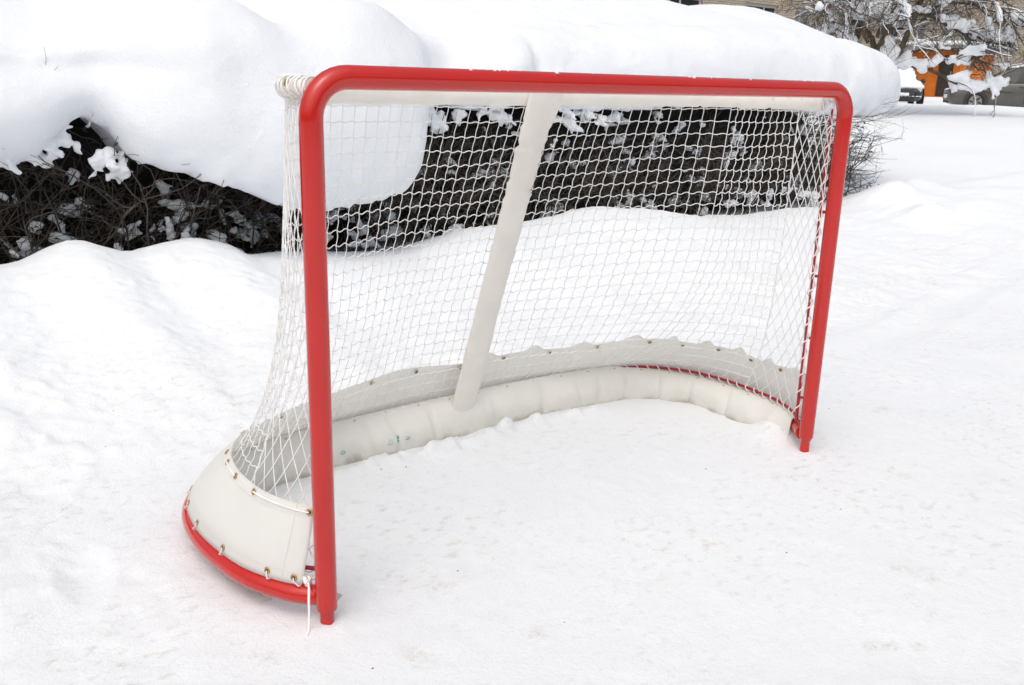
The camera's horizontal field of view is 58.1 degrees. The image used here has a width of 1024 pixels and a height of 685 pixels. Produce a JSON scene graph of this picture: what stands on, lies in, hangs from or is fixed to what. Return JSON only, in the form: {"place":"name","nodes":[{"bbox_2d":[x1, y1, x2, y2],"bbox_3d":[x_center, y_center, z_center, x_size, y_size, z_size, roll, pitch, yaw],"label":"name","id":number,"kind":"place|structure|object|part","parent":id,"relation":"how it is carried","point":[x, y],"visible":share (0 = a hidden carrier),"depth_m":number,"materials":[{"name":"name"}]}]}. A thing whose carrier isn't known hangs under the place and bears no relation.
{"place":"outdoors","nodes":[
{"label":"outdoors","id":0,"kind":"place"},
{"bbox_2d":[0,103,1023,684],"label":"snow ground","id":1,"kind":"structure","parent":0,"point":[874,535],"depth_m":3.08,"materials":[{"name":"white snow"}]},
{"bbox_2d":[0,0,915,263],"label":"hedge","id":2,"kind":"object","parent":1,"relation":"on","point":[128,125],"visible":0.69,"depth_m":5.54,"materials":[{"name":"white plant"}]},
{"bbox_2d":[181,65,852,636],"bbox_3d":[0.044,-0.174,2.932,2.207,1.317,0.964,-10,20,-36],"label":"hockey goal","id":3,"kind":"object","parent":1,"relation":"on","point":[241,525],"visible":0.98,"depth_m":2.96,"materials":[{"name":"red paint"}]},
{"bbox_2d":[668,0,1023,103],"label":"apartment building","id":4,"kind":"structure","parent":1,"relation":"on","point":[935,86],"depth_m":43.02,"materials":[{"name":"beige brick"}]},
{"bbox_2d":[670,0,700,5],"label":"window","id":5,"kind":"structure","parent":4,"relation":"in","point":[685,2],"depth_m":34.79,"materials":[{"name":"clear glass"}]},
{"bbox_2d":[745,3,775,13],"bbox_3d":[9.987,-13.225,37.349,2.080,0.860,0.090,-10,20,-36],"label":"window","id":6,"kind":"structure","parent":4,"relation":"in","point":[764,7],"depth_m":37.38,"materials":[{"name":"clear glass"}]},
{"bbox_2d":[795,9,811,25],"bbox_3d":[12.247,-13.644,39.034,1.280,0.860,0.090,-10,20,-36],"label":"window","id":7,"kind":"structure","parent":4,"relation":"in","point":[800,10],"depth_m":38.99,"materials":[{"name":"glass"}]},
{"bbox_2d":[891,23,901,40],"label":"window","id":8,"kind":"structure","parent":4,"relation":"in","point":[894,35],"depth_m":43.31,"materials":[{"name":"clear glass"}]},
{"bbox_2d":[915,23,928,40],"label":"window","id":9,"kind":"structure","parent":4,"relation":"in","point":[918,39],"depth_m":44.67,"materials":[{"name":"glass"}]},
{"bbox_2d":[935,55,953,95],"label":"door","id":10,"kind":"structure","parent":4,"relation":"in","point":[945,69],"depth_m":42.91,"materials":[{"name":"grey"}]},
{"bbox_2d":[1003,37,1017,50],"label":"window","id":11,"kind":"structure","parent":4,"relation":"in","point":[1015,37],"depth_m":49.97,"materials":[{"name":"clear glass"}]},
{"bbox_2d":[769,0,1023,116],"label":"tree","id":12,"kind":"object","parent":1,"relation":"on","point":[886,17],"visible":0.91,"depth_m":18.69,"materials":[{"name":"brown plant"}]},
{"bbox_2d":[898,67,925,103],"bbox_3d":[16.069,-10.722,38.514,1.975,1.655,4.394,6,16,15],"label":"parked car","id":13,"kind":"object","parent":1,"relation":"on","point":[909,81],"visible":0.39,"depth_m":36.68,"materials":[{"name":"paint"}]},
{"bbox_2d":[943,64,1023,106],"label":"parked car","id":14,"kind":"object","parent":1,"relation":"on","point":[1015,98],"visible":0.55,"depth_m":31.77,"materials":[{"name":"grey paint"}]},
{"bbox_3d":[18.136,-9.304,32.044,3.080,0.577,1.652,6,16,15],"label":"window","id":15,"kind":"part","parent":14,"relation":"part of","materials":[{"name":"grey glass"}]}
]}

